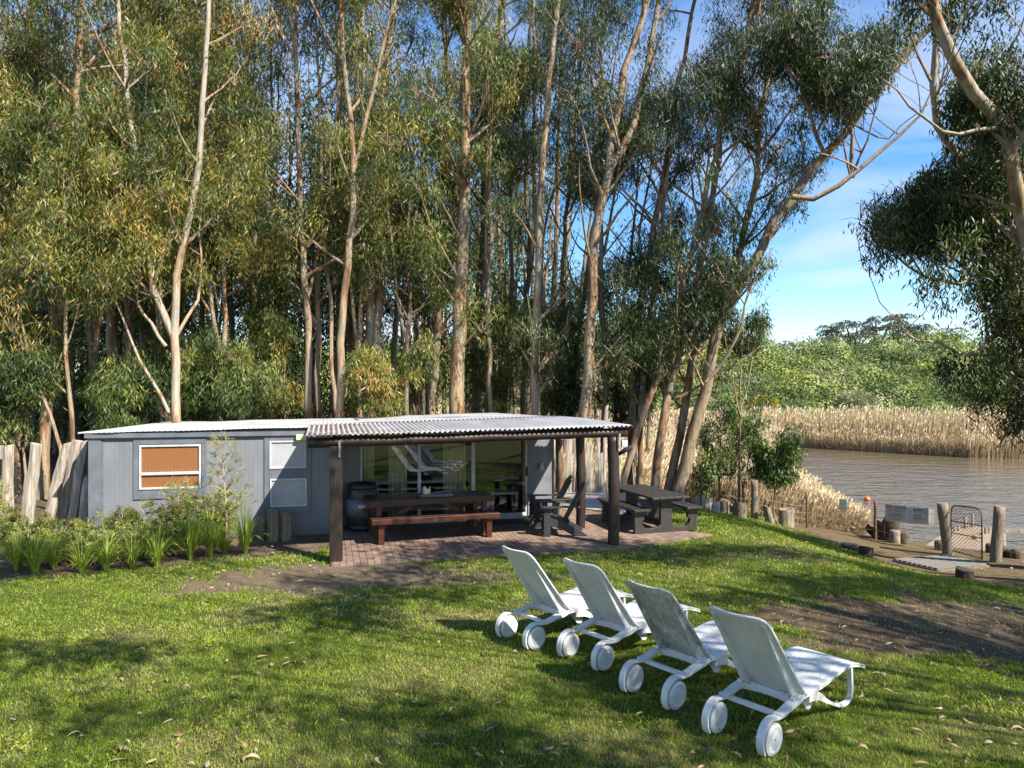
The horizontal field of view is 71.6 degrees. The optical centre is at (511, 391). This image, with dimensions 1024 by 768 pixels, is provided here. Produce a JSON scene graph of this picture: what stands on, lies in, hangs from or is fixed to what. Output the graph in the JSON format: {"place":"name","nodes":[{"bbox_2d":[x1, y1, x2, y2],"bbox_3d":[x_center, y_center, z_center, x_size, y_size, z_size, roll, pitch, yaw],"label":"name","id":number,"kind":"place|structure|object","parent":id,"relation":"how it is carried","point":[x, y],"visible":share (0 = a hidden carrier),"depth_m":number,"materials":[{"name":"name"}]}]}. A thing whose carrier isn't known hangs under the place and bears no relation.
{"place":"outdoors","nodes":[
{"label":"outdoors","id":0,"kind":"place"},
{"bbox_2d":[466,466,521,502],"bbox_3d":[-0.579,2.380,18.090,1.800,0.850,0.840,0,0,-14],"label":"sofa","id":1,"kind":"object","parent":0,"point":[491,478],"visible":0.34,"depth_m":18.31,"materials":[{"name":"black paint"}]},
{"bbox_2d":[0,352,1023,767],"bbox_3d":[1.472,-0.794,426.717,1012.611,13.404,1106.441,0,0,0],"label":"ground","id":2,"kind":"structure","parent":0,"point":[1006,572],"depth_m":7.80,"materials":[{"name":"plant"}]},
{"bbox_2d":[0,499,50,559],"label":"garden shrub","id":3,"kind":"object","parent":2,"relation":"on","point":[12,510],"visible":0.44,"depth_m":12.27,"materials":[{"name":"green plant"}]},
{"bbox_2d":[0,518,65,565],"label":"garden shrub","id":4,"kind":"object","parent":2,"relation":"on","point":[6,540],"visible":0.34,"depth_m":11.80,"materials":[{"name":"green plant"}]},
{"bbox_2d":[0,520,72,574],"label":"strappy plant","id":5,"kind":"object","parent":2,"relation":"on","point":[34,565],"visible":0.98,"depth_m":11.26,"materials":[{"name":"green plant"}]},
{"bbox_2d":[0,320,76,507],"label":"young eucalyptus","id":6,"kind":"object","parent":2,"relation":"on","point":[21,380],"visible":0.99,"depth_m":16.54,"materials":[{"name":"green plant"}]},
{"bbox_2d":[0,173,84,453],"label":"eucalyptus tree","id":7,"kind":"object","parent":2,"relation":"on","point":[11,323],"visible":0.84,"depth_m":16.66,"materials":[{"name":"green plant"}]},
{"bbox_2d":[0,440,87,536],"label":"palisade fence","id":8,"kind":"object","parent":2,"relation":"on","point":[68,495],"visible":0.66,"depth_m":14.13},
{"bbox_2d":[0,0,104,445],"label":"eucalyptus tree","id":9,"kind":"object","parent":2,"relation":"on","point":[1,211],"visible":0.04,"depth_m":19.91,"materials":[{"name":"green plant"}]},
{"bbox_2d":[20,526,90,564],"bbox_3d":[-7.548,2.550,11.953,1.051,0.716,0.887,0,0,0],"label":"garden shrub","id":10,"kind":"object","parent":2,"relation":"on","point":[62,562],"visible":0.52,"depth_m":11.77,"materials":[{"name":"green plant"}]},
{"bbox_2d":[0,0,114,499],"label":"eucalyptus tree","id":11,"kind":"object","parent":2,"relation":"on","point":[17,481],"visible":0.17,"depth_m":18.90,"materials":[{"name":"green plant"}]},
{"bbox_2d":[0,57,173,441],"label":"eucalyptus tree","id":12,"kind":"object","parent":2,"relation":"on","point":[81,278],"visible":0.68,"depth_m":17.23,"materials":[{"name":"green plant"}]},
{"bbox_2d":[5,0,195,433],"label":"eucalyptus tree","id":13,"kind":"object","parent":2,"relation":"on","point":[111,335],"visible":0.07,"depth_m":24.84,"materials":[{"name":"green plant"}]},
{"bbox_2d":[0,0,203,475],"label":"eucalyptus tree","id":14,"kind":"object","parent":2,"relation":"on","point":[93,358],"visible":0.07,"depth_m":20.93,"materials":[{"name":"green plant"}]},
{"bbox_2d":[70,531,141,570],"bbox_3d":[-6.612,2.498,11.566,1.144,0.804,1.202,0,0,44],"label":"strappy plant","id":15,"kind":"object","parent":2,"relation":"on","point":[104,556],"visible":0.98,"depth_m":11.51,"materials":[{"name":"green plant"}]},
{"bbox_2d":[0,0,214,499],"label":"eucalyptus tree","id":16,"kind":"object","parent":2,"relation":"on","point":[44,428],"visible":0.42,"depth_m":18.85,"materials":[{"name":"green plant"}]},
{"bbox_2d":[74,342,181,433],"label":"young eucalyptus","id":17,"kind":"object","parent":2,"relation":"on","point":[127,384],"visible":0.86,"depth_m":18.35,"materials":[{"name":"green plant"}]},
{"bbox_2d":[41,0,214,414],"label":"eucalyptus tree","id":18,"kind":"object","parent":2,"relation":"on","point":[128,324],"visible":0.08,"depth_m":22.93,"materials":[{"name":"green plant"}]},
{"bbox_2d":[115,515,182,558],"bbox_3d":[-6.291,2.532,12.330,0.946,0.747,0.985,0,0,0],"label":"garden shrub","id":19,"kind":"object","parent":2,"relation":"on","point":[149,525],"visible":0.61,"depth_m":12.18,"materials":[{"name":"green plant"}]},
{"bbox_2d":[0,0,302,431],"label":"eucalyptus tree","id":20,"kind":"object","parent":2,"relation":"on","point":[125,232],"visible":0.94,"depth_m":18.29,"materials":[{"name":"green plant"}]},
{"bbox_2d":[53,0,269,421],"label":"eucalyptus tree","id":21,"kind":"object","parent":2,"relation":"on","point":[158,324],"visible":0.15,"depth_m":21.96,"materials":[{"name":"green plant"}]},
{"bbox_2d":[150,517,187,555],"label":"garden shrub","id":22,"kind":"object","parent":2,"relation":"on","point":[173,526],"visible":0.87,"depth_m":12.39,"materials":[{"name":"green plant"}]},
{"bbox_2d":[108,3,244,423],"bbox_3d":[-13.610,-9.413,27.026,7.022,25.180,6.349,0,0,0],"label":"eucalyptus tree","id":23,"kind":"object","parent":2,"relation":"on","point":[145,328],"visible":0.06,"depth_m":26.29,"materials":[{"name":"green plant"}]},
{"bbox_2d":[139,325,223,420],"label":"young eucalyptus","id":24,"kind":"object","parent":2,"relation":"on","point":[192,387],"visible":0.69,"depth_m":20.70,"materials":[{"name":"green plant"}]},
{"bbox_2d":[157,474,217,550],"bbox_3d":[-5.892,2.187,12.890,1.091,1.425,0.901,0,0,0],"label":"shrub","id":25,"kind":"object","parent":2,"relation":"on","point":[175,487],"visible":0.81,"depth_m":12.84,"materials":[{"name":"green plant"}]},
{"bbox_2d":[163,496,226,559],"bbox_3d":[-5.509,2.314,12.276,1.184,1.170,1.210,0,0,0],"label":"strappy plant","id":26,"kind":"object","parent":2,"relation":"on","point":[191,544],"visible":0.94,"depth_m":12.22,"materials":[{"name":"green plant"}]},
{"bbox_2d":[105,0,304,420],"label":"eucalyptus tree","id":27,"kind":"object","parent":2,"relation":"on","point":[203,318],"visible":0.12,"depth_m":24.88,"materials":[{"name":"green plant"}]},
{"bbox_2d":[180,503,239,556],"bbox_3d":[-5.302,2.380,12.500,1.217,1.037,1.179,0,0,0],"label":"strappy plant","id":28,"kind":"object","parent":2,"relation":"on","point":[211,542],"visible":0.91,"depth_m":12.46,"materials":[{"name":"green plant"}]},
{"bbox_2d":[110,0,316,419],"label":"eucalyptus tree","id":29,"kind":"object","parent":2,"relation":"on","point":[231,309],"visible":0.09,"depth_m":23.61,"materials":[{"name":"green plant"}]},
{"bbox_2d":[202,482,248,541],"bbox_3d":[-5.449,2.313,13.354,0.847,1.176,0.869,0,0,0],"label":"garden shrub","id":30,"kind":"object","parent":2,"relation":"on","point":[228,507],"visible":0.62,"depth_m":13.27,"materials":[{"name":"green plant"}]},
{"bbox_2d":[147,0,311,420],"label":"eucalyptus tree","id":31,"kind":"object","parent":2,"relation":"on","point":[222,284],"visible":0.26,"depth_m":21.90,"materials":[{"name":"green plant"}]},
{"bbox_2d":[200,431,259,537],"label":"sapling","id":32,"kind":"object","parent":2,"relation":"on","point":[215,442],"visible":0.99,"depth_m":13.07,"materials":[{"name":"green plant"}]},
{"bbox_2d":[185,322,293,420],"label":"young eucalyptus","id":33,"kind":"object","parent":2,"relation":"on","point":[237,385],"visible":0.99,"depth_m":20.08,"materials":[{"name":"green plant"}]},
{"bbox_2d":[164,0,326,419],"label":"eucalyptus tree","id":34,"kind":"object","parent":2,"relation":"on","point":[255,297],"visible":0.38,"depth_m":22.67,"materials":[{"name":"green plant"}]},
{"bbox_2d":[215,500,276,553],"bbox_3d":[-4.771,2.348,12.673,1.256,1.099,1.212,0,0,0],"label":"strappy plant","id":35,"kind":"object","parent":2,"relation":"on","point":[245,537],"visible":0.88,"depth_m":12.64,"materials":[{"name":"green plant"}]},
{"bbox_2d":[231,292,315,418],"bbox_3d":[-7.320,-0.052,22.140,2.808,6.186,2.040,0,0,44],"label":"young eucalyptus","id":36,"kind":"object","parent":2,"relation":"on","point":[283,336],"visible":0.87,"depth_m":21.76,"materials":[{"name":"green plant"}]},
{"bbox_2d":[207,0,361,418],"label":"eucalyptus tree","id":37,"kind":"object","parent":2,"relation":"on","point":[270,80],"visible":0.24,"depth_m":23.98,"materials":[{"name":"green plant"}]},
{"bbox_2d":[209,0,419,418],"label":"eucalyptus tree","id":38,"kind":"object","parent":2,"relation":"on","point":[306,290],"visible":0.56,"depth_m":21.39,"materials":[{"name":"green plant"}]},
{"bbox_2d":[265,0,410,417],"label":"eucalyptus tree","id":39,"kind":"object","parent":2,"relation":"on","point":[332,376],"visible":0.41,"depth_m":21.98,"materials":[{"name":"green plant"}]},
{"bbox_2d":[234,0,444,417],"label":"eucalyptus tree","id":40,"kind":"object","parent":2,"relation":"on","point":[317,322],"visible":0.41,"depth_m":22.39,"materials":[{"name":"green plant"}]},
{"bbox_2d":[0,0,684,467],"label":"woodland","id":41,"kind":"object","parent":2,"relation":"on","point":[78,378],"visible":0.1,"depth_m":32.59,"materials":[{"name":"green plant"}]},
{"bbox_2d":[263,0,446,417],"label":"eucalyptus tree","id":42,"kind":"object","parent":2,"relation":"on","point":[371,178],"visible":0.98,"depth_m":20.39,"materials":[{"name":"green plant"}]},
{"bbox_2d":[298,0,432,416],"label":"eucalyptus tree","id":43,"kind":"object","parent":2,"relation":"on","point":[357,329],"visible":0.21,"depth_m":22.94,"materials":[{"name":"green plant"}]},
{"bbox_2d":[304,0,448,416],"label":"eucalyptus tree","id":44,"kind":"object","parent":2,"relation":"on","point":[373,311],"visible":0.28,"depth_m":23.29,"materials":[{"name":"green plant"}]},
{"bbox_2d":[338,328,446,417],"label":"young eucalyptus","id":45,"kind":"object","parent":2,"relation":"on","point":[376,374],"visible":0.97,"depth_m":20.00,"materials":[{"name":"green plant"}]},
{"bbox_2d":[364,261,454,414],"bbox_3d":[-3.502,-0.920,25.043,3.880,8.159,2.388,0,0,0],"label":"young eucalyptus","id":46,"kind":"object","parent":2,"relation":"on","point":[424,326],"visible":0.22,"depth_m":25.02,"materials":[{"name":"green plant"}]},
{"bbox_2d":[334,0,514,414],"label":"eucalyptus tree","id":47,"kind":"object","parent":2,"relation":"on","point":[408,316],"visible":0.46,"depth_m":22.33,"materials":[{"name":"green plant"}]},
{"bbox_2d":[358,0,510,414],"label":"eucalyptus tree","id":48,"kind":"object","parent":2,"relation":"on","point":[438,328],"visible":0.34,"depth_m":23.16,"materials":[{"name":"green plant"}]},
{"bbox_2d":[378,0,550,413],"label":"eucalyptus tree","id":49,"kind":"object","parent":2,"relation":"on","point":[457,296],"visible":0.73,"depth_m":22.31,"materials":[{"name":"green plant"}]},
{"bbox_2d":[422,0,550,412],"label":"eucalyptus tree","id":50,"kind":"object","parent":2,"relation":"on","point":[481,267],"visible":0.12,"depth_m":25.84,"materials":[{"name":"green plant"}]},
{"bbox_2d":[421,19,575,412],"bbox_3d":[-0.664,-4.720,22.907,4.104,15.721,6.443,0,0,29],"label":"eucalyptus tree","id":51,"kind":"object","parent":2,"relation":"on","point":[488,226],"visible":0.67,"depth_m":22.78,"materials":[{"name":"green plant"}]},
{"bbox_2d":[424,0,576,413],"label":"eucalyptus tree","id":52,"kind":"object","parent":2,"relation":"on","point":[512,275],"visible":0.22,"depth_m":24.75,"materials":[{"name":"green plant"}]},
{"bbox_2d":[464,299,549,413],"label":"young eucalyptus","id":53,"kind":"object","parent":2,"relation":"on","point":[480,380],"visible":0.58,"depth_m":23.93,"materials":[{"name":"green plant"}]},
{"bbox_2d":[6,518,1023,767],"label":"leaf litter","id":54,"kind":"object","parent":2,"relation":"on","point":[984,708],"visible":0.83,"depth_m":6.47,"materials":[{"name":"brown plant"}]},
{"bbox_2d":[468,0,581,414],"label":"eucalyptus tree","id":55,"kind":"object","parent":2,"relation":"on","point":[529,265],"visible":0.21,"depth_m":27.12,"materials":[{"name":"green plant"}]},
{"bbox_2d":[29,317,1023,425],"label":"thicket","id":56,"kind":"object","parent":2,"relation":"on","point":[855,362],"visible":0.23,"depth_m":86.12,"materials":[{"name":"green plant"}]},
{"bbox_2d":[480,0,603,415],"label":"eucalyptus tree","id":57,"kind":"object","parent":2,"relation":"on","point":[534,363],"visible":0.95,"depth_m":21.90,"materials":[{"name":"green plant"}]},
{"bbox_2d":[475,0,636,415],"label":"eucalyptus tree","id":58,"kind":"object","parent":2,"relation":"on","point":[515,118],"visible":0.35,"depth_m":24.29,"materials":[{"name":"green plant"}]},
{"bbox_2d":[524,303,596,416],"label":"young eucalyptus","id":59,"kind":"object","parent":2,"relation":"on","point":[567,398],"visible":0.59,"depth_m":23.00,"materials":[{"name":"green plant"}]},
{"bbox_2d":[495,545,633,649],"bbox_3d":[0.707,2.335,8.650,1.854,1.102,0.595,0,0,-38],"label":"sun lounger","id":60,"kind":"object","parent":2,"relation":"on","point":[543,593],"visible":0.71,"depth_m":8.30,"materials":[{"name":"white plastic"}]},
{"bbox_2d":[495,0,664,486],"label":"eucalyptus tree","id":61,"kind":"object","parent":2,"relation":"on","point":[564,233],"visible":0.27,"depth_m":24.69,"materials":[{"name":"green plant"}]},
{"bbox_2d":[512,0,653,489],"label":"eucalyptus tree","id":62,"kind":"object","parent":2,"relation":"on","point":[537,131],"visible":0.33,"depth_m":23.38,"materials":[{"name":"green plant"}]},
{"bbox_2d":[554,405,620,491],"bbox_3d":[2.134,1.728,20.400,2.027,2.728,0.070,0,0,0],"label":"plank fence","id":63,"kind":"object","parent":2,"relation":"on","point":[599,485],"visible":0.54,"depth_m":20.37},
{"bbox_2d":[514,0,680,492],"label":"eucalyptus tree","id":64,"kind":"object","parent":2,"relation":"on","point":[617,145],"visible":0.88,"depth_m":20.36,"materials":[{"name":"green plant"}]},
{"bbox_2d":[550,79,703,427],"bbox_3d":[3.996,-3.513,24.080,5.585,14.551,4.346,0,0,34],"label":"eucalyptus tree","id":65,"kind":"object","parent":2,"relation":"on","point":[636,199],"visible":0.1,"depth_m":23.67,"materials":[{"name":"green plant"}]},
{"bbox_2d":[530,0,725,492],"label":"eucalyptus tree","id":66,"kind":"object","parent":2,"relation":"on","point":[600,14],"visible":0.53,"depth_m":22.41,"materials":[{"name":"green plant"}]},
{"bbox_2d":[556,558,699,670],"bbox_3d":[1.364,2.334,8.071,1.854,1.102,0.595,0,0,-41],"label":"sun lounger","id":67,"kind":"object","parent":2,"relation":"on","point":[607,607],"visible":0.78,"depth_m":7.67,"materials":[{"name":"white plastic"}]},
{"bbox_2d":[590,301,681,483],"bbox_3d":[3.878,0.213,23.116,3.325,6.917,2.317,0,0,0],"label":"young eucalyptus","id":68,"kind":"object","parent":2,"relation":"on","point":[620,407],"visible":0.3,"depth_m":22.84,"materials":[{"name":"green plant"}]},
{"bbox_2d":[564,14,756,498],"bbox_3d":[4.268,-3.539,21.110,5.542,13.935,5.010,0,0,0],"label":"eucalyptus tree","id":69,"kind":"object","parent":2,"relation":"on","point":[640,404],"visible":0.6,"depth_m":20.27,"materials":[{"name":"green plant"}]},
{"bbox_2d":[619,580,734,709],"bbox_3d":[1.911,2.334,7.161,1.854,1.102,0.595,0,0,-40],"label":"sun lounger","id":70,"kind":"object","parent":2,"relation":"on","point":[675,634],"visible":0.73,"depth_m":6.78,"materials":[{"name":"white plastic"}]},
{"bbox_2d":[576,0,783,484],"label":"eucalyptus tree","id":71,"kind":"object","parent":2,"relation":"on","point":[631,403],"visible":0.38,"depth_m":22.38,"materials":[{"name":"green plant"}]},
{"bbox_2d":[588,0,807,493],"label":"eucalyptus tree","id":72,"kind":"object","parent":2,"relation":"on","point":[711,175],"visible":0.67,"depth_m":19.97,"materials":[{"name":"green plant"}]},
{"bbox_2d":[618,0,800,487],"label":"eucalyptus tree","id":73,"kind":"object","parent":2,"relation":"on","point":[679,258],"visible":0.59,"depth_m":20.32,"materials":[{"name":"green plant"}]},
{"bbox_2d":[687,443,732,498],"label":"bank sapling","id":74,"kind":"object","parent":2,"relation":"on","point":[707,464],"visible":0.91,"depth_m":21.03,"materials":[{"name":"green plant"}]},
{"bbox_2d":[400,402,1023,458],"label":"reeds","id":75,"kind":"object","parent":2,"relation":"on","point":[895,432],"visible":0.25,"depth_m":53.49,"materials":[{"name":"plant"}]},
{"bbox_2d":[554,416,873,534],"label":"reeds","id":76,"kind":"object","parent":2,"relation":"on","point":[812,487],"visible":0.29,"depth_m":22.53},
{"bbox_2d":[675,400,755,498],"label":"bank sapling","id":77,"kind":"object","parent":2,"relation":"on","point":[726,424],"visible":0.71,"depth_m":21.50,"materials":[{"name":"green plant"}]},
{"bbox_2d":[680,257,774,502],"bbox_3d":[6.509,-0.137,21.570,3.029,8.150,1.957,0,0,-26],"label":"young eucalyptus","id":78,"kind":"object","parent":2,"relation":"on","point":[744,345],"visible":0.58,"depth_m":21.45,"materials":[{"name":"green plant"}]},
{"bbox_2d":[627,0,844,490],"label":"eucalyptus tree","id":79,"kind":"object","parent":2,"relation":"on","point":[774,156],"visible":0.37,"depth_m":21.08,"materials":[{"name":"green plant"}]},
{"bbox_2d":[716,384,777,502],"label":"bank sapling","id":80,"kind":"object","parent":2,"relation":"on","point":[755,426],"visible":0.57,"depth_m":21.86,"materials":[{"name":"green plant"}]},
{"bbox_2d":[743,423,808,519],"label":"bank sapling","id":81,"kind":"object","parent":2,"relation":"on","point":[771,466],"visible":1,"depth_m":20.52,"materials":[{"name":"green plant"}]},
{"bbox_2d":[701,606,864,756],"bbox_3d":[2.472,2.335,6.351,1.854,1.102,0.595,0,0,-41],"label":"sun lounger","id":82,"kind":"object","parent":2,"relation":"on","point":[764,662],"visible":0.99,"depth_m":6.00,"materials":[{"name":"white plastic"}]},
{"bbox_2d":[651,0,958,501],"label":"eucalyptus tree","id":83,"kind":"object","parent":2,"relation":"on","point":[822,81],"visible":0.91,"depth_m":18.84,"materials":[{"name":"green plant"}]},
{"bbox_2d":[832,388,880,412],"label":"hill shrub","id":84,"kind":"object","parent":2,"relation":"on","point":[868,398],"visible":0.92,"depth_m":65.32,"materials":[{"name":"green plant"}]},
{"bbox_2d":[700,468,1023,562],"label":"wire fence","id":85,"kind":"object","parent":2,"relation":"on","point":[996,543],"visible":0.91,"depth_m":17.57,"materials":[{"name":"metal"}]},
{"bbox_2d":[950,505,982,559],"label":"garden gate","id":86,"kind":"structure","parent":85,"relation":"attached to","point":[970,524],"depth_m":17.10,"materials":[{"name":"metal"}]},
{"bbox_2d":[841,0,1023,453],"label":"eucalyptus tree","id":87,"kind":"object","parent":2,"relation":"on","point":[933,241],"visible":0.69,"depth_m":14.24,"materials":[{"name":"green plant"}]},
{"bbox_2d":[892,554,990,571],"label":"boardwalk","id":88,"kind":"structure","parent":2,"relation":"on","point":[945,562],"depth_m":16.04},
{"bbox_2d":[884,0,1023,358],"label":"eucalyptus tree","id":89,"kind":"object","parent":2,"relation":"on","point":[979,108],"visible":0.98,"depth_m":12.77,"materials":[{"name":"green plant"}]},
{"bbox_2d":[927,513,1023,549],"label":"jetty","id":90,"kind":"object","parent":2,"relation":"on","point":[987,532],"visible":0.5,"depth_m":20.64,"materials":[{"name":"brown wood"}]},
{"bbox_2d":[0,498,1023,767],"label":"grass","id":91,"kind":"structure","parent":0,"point":[632,718],"depth_m":7.43,"materials":[{"name":"plant"}]},
{"bbox_2d":[0,0,1023,370],"label":"sky","id":92,"kind":"structure","parent":0,"point":[820,280],"materials":[{"name":"blue"}]},
{"bbox_2d":[331,508,712,566],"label":"patio","id":93,"kind":"structure","parent":0,"point":[418,542],"depth_m":13.72,"materials":[{"name":"red brick"}]},
{"bbox_2d":[78,413,632,561],"bbox_3d":[-3.792,1.752,16.730,10.108,2.460,9.626,0,0,-14],"label":"cabin","id":94,"kind":"object","parent":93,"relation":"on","point":[304,472],"visible":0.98,"depth_m":14.10,"materials":[{"name":"grey wood"}]},
{"bbox_2d":[139,444,200,489],"bbox_3d":[-6.599,1.445,13.719,1.095,0.851,0.051,0,0,-14],"label":"window","id":95,"kind":"structure","parent":94,"relation":"in","point":[157,463],"depth_m":13.72,"materials":[{"name":"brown wood"}]},
{"bbox_2d":[269,440,305,468],"bbox_3d":[-4.499,1.256,14.265,0.707,0.560,0.045,0,0,-14],"label":"window","id":96,"kind":"structure","parent":94,"relation":"in","point":[291,453],"depth_m":14.27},
{"bbox_2d":[270,478,306,506],"bbox_3d":[-4.491,2.020,14.267,0.707,0.568,0.045,0,0,-14],"label":"window","id":97,"kind":"structure","parent":94,"relation":"in","point":[284,492],"depth_m":14.27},
{"bbox_2d":[389,433,406,516],"bbox_3d":[-2.520,1.820,15.680,0.404,1.880,0.098,0,0,-14],"label":"curtain","id":98,"kind":"object","parent":94,"relation":"hanging from","point":[397,469],"visible":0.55,"depth_m":15.68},
{"bbox_2d":[443,432,465,512],"bbox_3d":[-1.295,1.820,15.996,0.534,1.880,0.098,0,0,-14],"label":"curtain","id":99,"kind":"object","parent":94,"relation":"hanging from","point":[454,466],"visible":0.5,"depth_m":15.99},
{"bbox_2d":[345,481,377,531],"bbox_3d":[-3.125,2.385,14.829,0.701,0.970,0.701,0,0,-14],"label":"barrel","id":100,"kind":"object","parent":93,"relation":"on","point":[357,518],"visible":0.81,"depth_m":14.54,"materials":[{"name":"grey paint"}]},
{"bbox_2d":[362,490,499,544],"bbox_3d":[-1.680,2.485,14.330,2.524,0.810,1.602,0,0,-19],"label":"picnic table","id":101,"kind":"object","parent":93,"relation":"on","point":[469,501],"visible":0.97,"depth_m":14.01,"materials":[{"name":"brown wood"}]},
{"bbox_2d":[526,475,571,527],"bbox_3d":[0.839,2.335,15.401,0.939,1.069,0.872,0,0,-8],"label":"adirondack chair","id":102,"kind":"object","parent":93,"relation":"on","point":[534,504],"visible":0.66,"depth_m":15.34,"materials":[{"name":"grey paint"}]},
{"bbox_2d":[538,481,586,536],"bbox_3d":[1.029,2.335,14.420,0.939,1.069,0.872,0,0,-2],"label":"adirondack chair","id":103,"kind":"object","parent":93,"relation":"on","point":[549,520],"visible":1,"depth_m":14.11,"materials":[{"name":"grey paint"}]},
{"bbox_2d":[597,484,702,533],"bbox_3d":[2.920,2.495,15.280,1.575,0.750,1.960,0,0,-18],"label":"garden table","id":104,"kind":"object","parent":93,"relation":"on","point":[662,501],"visible":0.87,"depth_m":14.69,"materials":[{"name":"black paint"}]},
{"bbox_2d":[799,446,1023,552],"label":"river","id":105,"kind":"structure","parent":0,"point":[985,485],"depth_m":35.46,"materials":[{"name":"brown liquid"}]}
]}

